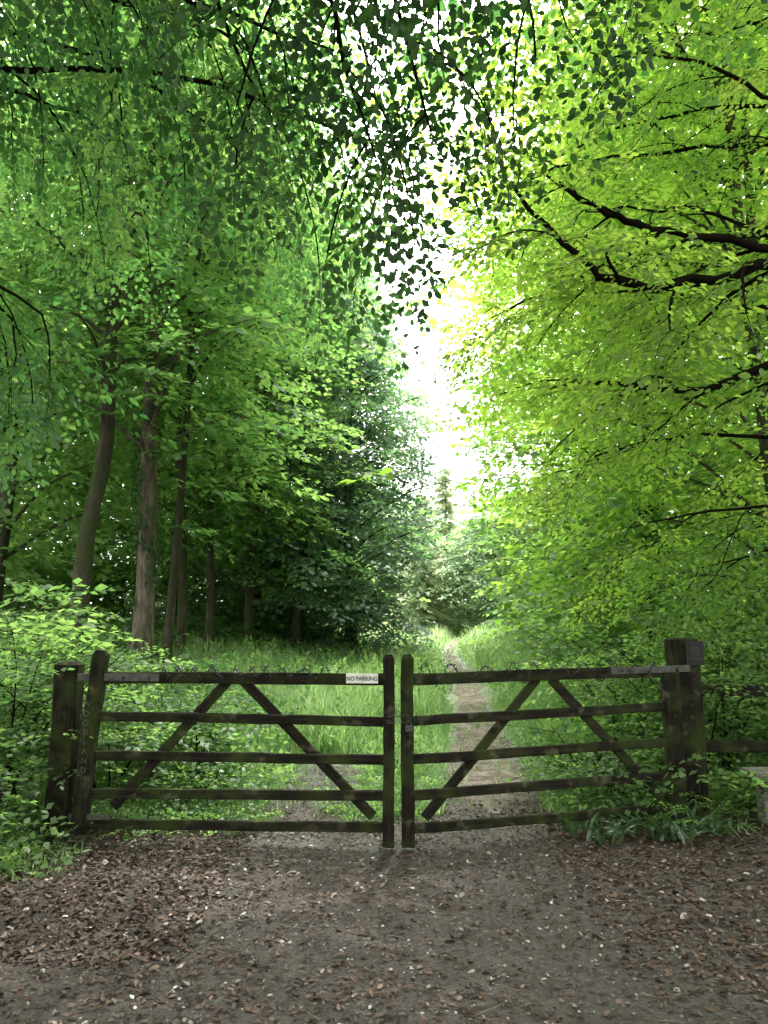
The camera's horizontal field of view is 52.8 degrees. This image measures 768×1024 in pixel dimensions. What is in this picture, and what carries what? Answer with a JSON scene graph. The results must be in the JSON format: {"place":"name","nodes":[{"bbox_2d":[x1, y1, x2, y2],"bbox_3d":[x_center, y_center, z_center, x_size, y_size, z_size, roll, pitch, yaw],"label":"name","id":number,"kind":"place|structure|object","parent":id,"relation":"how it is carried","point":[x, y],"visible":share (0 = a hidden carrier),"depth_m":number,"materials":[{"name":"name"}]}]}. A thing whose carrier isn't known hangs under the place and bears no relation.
{"place":"outdoors","nodes":[
{"label":"outdoors","id":0,"kind":"place"},
{"bbox_2d":[0,626,767,1023],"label":"ground","id":1,"kind":"structure","parent":0,"point":[430,960],"depth_m":4.11,"materials":[{"name":"brown soil"}]},
{"bbox_2d":[0,678,48,825],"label":"beech shrub","id":2,"kind":"object","parent":1,"relation":"on","point":[18,798],"visible":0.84,"depth_m":5.87,"materials":[{"name":"green plant"}]},
{"bbox_2d":[0,789,72,877],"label":"beech shrub","id":3,"kind":"object","parent":1,"relation":"on","point":[38,851],"visible":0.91,"depth_m":5.26,"materials":[{"name":"green plant"}]},
{"bbox_2d":[0,601,87,670],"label":"bramble thicket","id":4,"kind":"object","parent":1,"relation":"on","point":[30,625],"visible":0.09,"depth_m":11.94,"materials":[{"name":"green plant"}]},
{"bbox_2d":[41,661,84,839],"bbox_3d":[-2.513,1.901,6.066,0.218,1.435,0.185,0,-8,0],"label":"gate post","id":5,"kind":"object","parent":1,"relation":"on","point":[67,701],"visible":0.67,"depth_m":6.01,"materials":[{"name":"brown wood"}]},
{"bbox_2d":[0,577,142,752],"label":"bramble thicket","id":6,"kind":"object","parent":1,"relation":"on","point":[69,630],"visible":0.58,"depth_m":8.54,"materials":[{"name":"green plant"}]},
{"bbox_2d":[0,584,158,727],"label":"bramble thicket","id":7,"kind":"object","parent":1,"relation":"on","point":[34,591],"visible":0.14,"depth_m":10.59,"materials":[{"name":"green plant"}]},
{"bbox_2d":[0,606,194,801],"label":"beech shrub","id":8,"kind":"object","parent":1,"relation":"on","point":[31,676],"visible":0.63,"depth_m":6.71,"materials":[{"name":"green plant"}]},
{"bbox_2d":[18,609,186,660],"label":"bramble thicket","id":9,"kind":"object","parent":1,"relation":"on","point":[160,634],"visible":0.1,"depth_m":17.19,"materials":[{"name":"green plant"}]},
{"bbox_2d":[0,616,210,779],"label":"beech shrub","id":10,"kind":"object","parent":1,"relation":"on","point":[83,657],"visible":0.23,"depth_m":8.07,"materials":[{"name":"green plant"}]},
{"bbox_2d":[0,646,226,814],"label":"beech shrub","id":11,"kind":"object","parent":1,"relation":"on","point":[116,735],"visible":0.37,"depth_m":6.68,"materials":[{"name":"green plant"}]},
{"bbox_2d":[0,102,236,652],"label":"beech tree","id":12,"kind":"object","parent":1,"relation":"on","point":[61,576],"visible":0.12,"depth_m":24.90,"materials":[{"name":"green plant"}]},
{"bbox_2d":[84,651,242,703],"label":"bramble thicket","id":13,"kind":"object","parent":1,"relation":"on","point":[214,660],"visible":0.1,"depth_m":12.40,"materials":[{"name":"green plant"}]},
{"bbox_2d":[63,648,279,747],"bbox_3d":[-2.648,2.308,9.115,2.624,1.374,3.021,0,-8,0],"label":"beech shrub","id":14,"kind":"object","parent":1,"relation":"on","point":[249,700],"visible":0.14,"depth_m":9.33,"materials":[{"name":"green plant"}]},
{"bbox_2d":[0,2,345,652],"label":"beech tree","id":15,"kind":"object","parent":1,"relation":"on","point":[8,520],"visible":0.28,"depth_m":17.17,"materials":[{"name":"green plant"}]},
{"bbox_2d":[0,206,348,647],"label":"beech tree","id":16,"kind":"object","parent":1,"relation":"on","point":[124,570],"visible":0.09,"depth_m":25.93,"materials":[{"name":"green plant"}]},
{"bbox_2d":[83,689,285,808],"bbox_3d":[-1.865,2.280,7.549,2.107,1.056,2.528,8,-12,-44],"label":"beech shrub","id":17,"kind":"object","parent":1,"relation":"on","point":[205,742],"visible":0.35,"depth_m":7.54,"materials":[{"name":"green plant"}]},
{"bbox_2d":[91,751,303,819],"bbox_3d":[-1.582,2.495,6.903,1.789,0.645,1.531,0,-8,0],"label":"beech shrub","id":18,"kind":"object","parent":1,"relation":"on","point":[195,780],"visible":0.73,"depth_m":6.76,"materials":[{"name":"green plant"}]},
{"bbox_2d":[19,71,376,655],"bbox_3d":[-5.374,-4.407,20.966,10.465,17.283,11.362,0,-8,0],"label":"beech tree","id":19,"kind":"object","parent":1,"relation":"on","point":[182,603],"visible":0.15,"depth_m":19.82,"materials":[{"name":"green plant"}]},
{"bbox_2d":[0,0,433,662],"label":"beech tree","id":20,"kind":"object","parent":1,"relation":"on","point":[170,606],"visible":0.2,"depth_m":16.73,"materials":[{"name":"green plant"}]},
{"bbox_2d":[0,0,445,660],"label":"beech tree","id":21,"kind":"object","parent":1,"relation":"on","point":[90,518],"visible":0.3,"depth_m":13.59,"materials":[{"name":"green plant"}]},
{"bbox_2d":[43,126,410,658],"bbox_3d":[-4.456,-3.851,22.777,9.589,16.607,9.592,-4,-9,24],"label":"beech tree","id":22,"kind":"object","parent":1,"relation":"on","point":[210,613],"visible":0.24,"depth_m":22.24,"materials":[{"name":"green plant"}]},
{"bbox_2d":[0,0,457,138],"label":"beech tree","id":23,"kind":"object","parent":1,"relation":"on","point":[250,14],"visible":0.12,"depth_m":9.39,"materials":[{"name":"green plant"}]},
{"bbox_2d":[68,650,394,847],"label":"wooden field gate","id":24,"kind":"structure","parent":1,"relation":"on","point":[98,677],"depth_m":5.81,"materials":[{"name":"brown wood"}]},
{"bbox_2d":[81,701,90,772],"bbox_3d":[-2.262,1.701,5.851,0.058,0.525,0.002,0,-8,0],"label":"carved name lettering","id":25,"kind":"object","parent":24,"relation":"attached to","point":[84,734],"visible":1,"depth_m":5.86,"materials":[{"name":"wood"}]},
{"bbox_2d":[346,674,377,682],"bbox_3d":[-0.165,1.250,5.809,0.240,0.073,0.008,0,-9,3],"label":"no parking sign","id":26,"kind":"object","parent":24,"relation":"attached to","point":[361,678],"visible":1,"depth_m":5.81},
{"bbox_2d":[0,0,471,503],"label":"overhanging beech tree","id":27,"kind":"object","parent":1,"relation":"on","point":[101,43],"visible":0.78,"depth_m":6.00,"materials":[{"name":"green plant"}]},
{"bbox_2d":[0,0,480,671],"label":"ivy clad tree","id":28,"kind":"object","parent":1,"relation":"on","point":[142,604],"visible":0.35,"depth_m":15.47,"materials":[{"name":"green plant"}]},
{"bbox_2d":[189,622,300,659],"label":"bramble thicket","id":29,"kind":"object","parent":1,"relation":"on","point":[233,633],"visible":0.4,"depth_m":23.52,"materials":[{"name":"green plant"}]},
{"bbox_2d":[189,600,301,640],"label":"bramble thicket","id":30,"kind":"object","parent":1,"relation":"on","point":[257,630],"visible":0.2,"depth_m":26.84,"materials":[{"name":"green plant"}]},
{"bbox_2d":[114,122,420,652],"bbox_3d":[-3.895,-4.037,25.131,10.456,17.633,10.150,0,-8,0],"label":"beech tree","id":31,"kind":"object","parent":1,"relation":"on","point":[249,584],"visible":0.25,"depth_m":23.88,"materials":[{"name":"green plant"}]},
{"bbox_2d":[136,187,447,659],"bbox_3d":[-3.058,-3.289,26.625,10.652,16.882,11.902,0,-8,0],"label":"beech tree","id":32,"kind":"object","parent":1,"relation":"on","point":[295,635],"visible":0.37,"depth_m":25.66,"materials":[{"name":"green plant"}]},
{"bbox_2d":[126,225,477,638],"bbox_3d":[-3.473,-3.754,34.652,14.732,19.857,13.397,0,-8,0],"label":"beech tree","id":33,"kind":"object","parent":1,"relation":"on","point":[264,593],"visible":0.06,"depth_m":33.23,"materials":[{"name":"green plant"}]},
{"bbox_2d":[263,616,372,644],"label":"bramble thicket","id":34,"kind":"object","parent":1,"relation":"on","point":[317,631],"visible":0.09,"depth_m":29.88,"materials":[{"name":"green plant"}]},
{"bbox_2d":[190,266,533,664],"bbox_3d":[-1.671,-1.497,30.261,12.709,16.783,12.368,6,-10,-34],"label":"beech tree","id":35,"kind":"object","parent":1,"relation":"on","point":[351,631],"visible":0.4,"depth_m":28.35,"materials":[{"name":"green plant"}]},
{"bbox_2d":[0,789,767,1023],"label":"gravel stones","id":36,"kind":"object","parent":1,"relation":"on","point":[413,977],"visible":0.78,"depth_m":4.12,"materials":[{"name":"gravel"}]},
{"bbox_2d":[0,815,767,1023],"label":"fallen twigs","id":37,"kind":"object","parent":1,"relation":"on","point":[397,926],"visible":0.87,"depth_m":4.21,"materials":[{"name":"brown wood"}]},
{"bbox_2d":[0,305,767,644],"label":"distant forest","id":38,"kind":"object","parent":1,"relation":"on","point":[274,549],"depth_m":37.85,"materials":[{"name":"green plant"}]},
{"bbox_2d":[0,812,767,881],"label":"grass tuft","id":39,"kind":"object","parent":1,"relation":"on","point":[81,849],"visible":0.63,"depth_m":5.46,"materials":[{"name":"green plant"}]},
{"bbox_2d":[0,735,767,1023],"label":"leaf litter","id":40,"kind":"object","parent":1,"relation":"on","point":[146,960],"visible":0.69,"depth_m":4.38,"materials":[{"name":"brown plant"}]},
{"bbox_2d":[0,619,767,880],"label":"meadow herbs","id":41,"kind":"object","parent":1,"relation":"on","point":[554,724],"visible":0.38,"depth_m":8.08,"materials":[{"name":"green plant"}]},
{"bbox_2d":[16,0,767,364],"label":"shading beech tree","id":42,"kind":"object","parent":1,"relation":"on","point":[396,30],"visible":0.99,"depth_m":4.42,"materials":[{"name":"green plant"}]},
{"bbox_2d":[355,497,439,625],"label":"oak tree","id":43,"kind":"object","parent":1,"relation":"on","point":[381,611],"visible":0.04,"depth_m":58.53,"materials":[{"name":"green plant"}]},
{"bbox_2d":[379,489,470,634],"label":"spruce tree","id":44,"kind":"object","parent":1,"relation":"on","point":[433,580],"visible":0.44,"depth_m":46.41,"materials":[{"name":"green plant"}]},
{"bbox_2d":[386,464,482,631],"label":"spruce tree","id":45,"kind":"object","parent":1,"relation":"on","point":[444,501],"visible":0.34,"depth_m":50.13,"materials":[{"name":"green plant"}]},
{"bbox_2d":[403,502,571,632],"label":"hazel tree","id":46,"kind":"object","parent":1,"relation":"on","point":[482,556],"visible":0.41,"depth_m":45.60,"materials":[{"name":"green plant"}]},
{"bbox_2d":[475,588,565,633],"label":"bramble thicket","id":47,"kind":"object","parent":1,"relation":"on","point":[505,614],"visible":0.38,"depth_m":33.88,"materials":[{"name":"green plant"}]},
{"bbox_2d":[333,0,767,653],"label":"beech tree","id":48,"kind":"object","parent":1,"relation":"on","point":[557,566],"visible":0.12,"depth_m":17.79,"materials":[{"name":"green plant"}]},
{"bbox_2d":[468,458,637,627],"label":"oak tree","id":49,"kind":"object","parent":1,"relation":"on","point":[541,517],"depth_m":49.21,"materials":[{"name":"green plant"}]},
{"bbox_2d":[355,0,767,501],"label":"beech tree","id":50,"kind":"object","parent":1,"relation":"on","point":[763,444],"visible":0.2,"depth_m":11.55,"materials":[{"name":"green plant"}]},
{"bbox_2d":[513,585,610,638],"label":"bramble thicket","id":51,"kind":"object","parent":1,"relation":"on","point":[536,588],"visible":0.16,"depth_m":26.29,"materials":[{"name":"green plant"}]},
{"bbox_2d":[396,306,753,637],"bbox_3d":[7.295,-2.014,34.979,16.137,16.714,16.754,2,-9,-11],"label":"beech tree","id":52,"kind":"object","parent":1,"relation":"on","point":[480,591],"visible":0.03,"depth_m":35.29,"materials":[{"name":"green plant"}]},
{"bbox_2d":[394,0,767,202],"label":"beech tree","id":53,"kind":"object","parent":1,"relation":"on","point":[750,50],"visible":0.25,"depth_m":10.10,"materials":[{"name":"green plant"}]},
{"bbox_2d":[508,590,661,663],"bbox_3d":[5.555,3.112,19.804,3.848,2.329,3.967,2,-9,-13],"label":"bramble thicket","id":54,"kind":"object","parent":1,"relation":"on","point":[617,633],"visible":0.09,"depth_m":19.75,"materials":[{"name":"green plant"}]},
{"bbox_2d":[405,0,767,666],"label":"beech tree","id":55,"kind":"object","parent":1,"relation":"on","point":[742,125],"visible":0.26,"depth_m":12.73,"materials":[{"name":"green plant"}]},
{"bbox_2d":[408,0,767,683],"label":"sunlit beech tree","id":56,"kind":"object","parent":1,"relation":"on","point":[591,260],"visible":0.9,"depth_m":7.04,"materials":[{"name":"green plant"}]},
{"bbox_2d":[410,147,767,656],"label":"beech tree","id":57,"kind":"object","parent":1,"relation":"on","point":[489,504],"visible":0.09,"depth_m":26.89,"materials":[{"name":"green plant"}]},
{"bbox_2d":[474,720,713,810],"bbox_3d":[1.914,2.359,7.283,1.926,0.785,1.726,-8,-12,44],"label":"hazel shrub","id":58,"kind":"object","parent":1,"relation":"on","point":[529,774],"visible":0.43,"depth_m":7.32,"materials":[{"name":"green plant"}]},
{"bbox_2d":[495,588,703,666],"bbox_3d":[4.721,2.664,16.042,4.737,2.280,3.968,0,-8,0],"label":"bramble thicket","id":59,"kind":"object","parent":1,"relation":"on","point":[609,630],"visible":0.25,"depth_m":16.19,"materials":[{"name":"green plant"}]},
{"bbox_2d":[507,740,732,837],"bbox_3d":[2.006,2.338,6.633,1.832,0.664,1.583,0,-8,0],"label":"hazel shrub","id":60,"kind":"object","parent":1,"relation":"on","point":[612,792],"visible":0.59,"depth_m":6.48,"materials":[{"name":"green plant"}]},
{"bbox_2d":[521,653,759,771],"bbox_3d":[2.803,2.131,8.064,2.437,1.290,2.185,8,-11,-42],"label":"hazel shrub","id":61,"kind":"object","parent":1,"relation":"on","point":[620,716],"visible":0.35,"depth_m":7.89,"materials":[{"name":"green plant"}]},
{"bbox_2d":[521,613,766,701],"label":"bramble thicket","id":62,"kind":"object","parent":1,"relation":"on","point":[576,643],"visible":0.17,"depth_m":12.19,"materials":[{"name":"green plant"}]},
{"bbox_2d":[541,622,767,781],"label":"hazel shrub","id":63,"kind":"object","parent":1,"relation":"on","point":[722,678],"visible":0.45,"depth_m":7.46,"materials":[{"name":"green plant"}]},
{"bbox_2d":[542,629,767,737],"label":"hazel shrub","id":64,"kind":"object","parent":1,"relation":"on","point":[619,686],"visible":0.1,"depth_m":9.30,"materials":[{"name":"green plant"}]},
{"bbox_2d":[545,797,767,845],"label":"sedge plant","id":65,"kind":"object","parent":1,"relation":"on","point":[679,830],"visible":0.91,"depth_m":5.82,"materials":[{"name":"green plant"}]},
{"bbox_2d":[567,1,767,648],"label":"beech tree","id":66,"kind":"object","parent":1,"relation":"on","point":[727,455],"visible":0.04,"depth_m":18.77,"materials":[{"name":"green plant"}]},
{"bbox_2d":[572,538,767,707],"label":"hazel shrub","id":67,"kind":"object","parent":1,"relation":"on","point":[682,617],"visible":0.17,"depth_m":9.99,"materials":[{"name":"green plant"}]},
{"bbox_2d":[602,604,767,758],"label":"hazel shrub","id":68,"kind":"object","parent":1,"relation":"on","point":[713,649],"visible":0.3,"depth_m":8.00,"materials":[{"name":"green plant"}]},
{"bbox_2d":[664,638,709,812],"bbox_3d":[2.569,1.883,6.553,0.254,1.616,0.215,0,-8,0],"label":"gate post","id":69,"kind":"object","parent":1,"relation":"on","point":[694,731],"visible":0.49,"depth_m":6.47,"materials":[{"name":"brown wood"}]},
{"bbox_2d":[386,654,689,847],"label":"wooden field gate","id":70,"kind":"structure","parent":69,"relation":"attached to","point":[669,706],"depth_m":6.04,"materials":[{"name":"brown wood"}]},
{"bbox_2d":[685,641,703,664],"bbox_3d":[2.625,1.194,6.533,0.150,0.200,0.010,0,-8,0],"label":"notice plaque","id":71,"kind":"object","parent":69,"relation":"attached to","point":[694,652],"visible":1,"depth_m":6.53,"materials":[{"name":"metal"}]},
{"bbox_2d":[614,569,767,706],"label":"bramble thicket","id":72,"kind":"object","parent":1,"relation":"on","point":[667,605],"visible":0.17,"depth_m":10.01,"materials":[{"name":"green plant"}]},
{"bbox_2d":[626,560,767,665],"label":"bramble thicket","id":73,"kind":"object","parent":1,"relation":"on","point":[671,597],"visible":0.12,"depth_m":10.69,"materials":[{"name":"green plant"}]},
{"bbox_2d":[644,548,767,646],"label":"bramble thicket","id":74,"kind":"object","parent":1,"relation":"on","point":[716,584],"visible":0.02,"depth_m":15.12,"materials":[{"name":"green plant"}]},
{"bbox_2d":[699,765,767,817],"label":"hazel shrub","id":75,"kind":"object","parent":1,"relation":"on","point":[743,784],"visible":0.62,"depth_m":6.08,"materials":[{"name":"green plant"}]},
{"bbox_2d":[702,685,767,752],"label":"rail fence","id":76,"kind":"object","parent":1,"relation":"on","point":[746,746],"visible":0.73,"depth_m":6.59,"materials":[{"name":"brown wood"}]},
{"bbox_2d":[703,668,767,788],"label":"hazel shrub","id":77,"kind":"object","parent":1,"relation":"on","point":[764,763],"visible":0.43,"depth_m":7.11,"materials":[{"name":"green plant"}]},
{"bbox_2d":[739,767,767,823],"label":"stone bench","id":78,"kind":"object","parent":1,"relation":"on","point":[762,771],"visible":0.63,"depth_m":6.05,"materials":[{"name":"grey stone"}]},
{"bbox_2d":[0,0,767,614],"label":"sky","id":79,"kind":"structure","parent":0,"point":[459,465],"materials":[{"name":"white"}]},
{"bbox_2d":[10,616,767,817],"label":"meadow grass","id":80,"kind":"structure","parent":0,"point":[427,708],"depth_m":12.02,"materials":[{"name":"green plant"}]},
{"bbox_2d":[443,629,535,814],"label":"gravel path","id":81,"kind":"structure","parent":0,"point":[477,775],"depth_m":10.40,"materials":[{"name":"beige gravel"}]}
]}

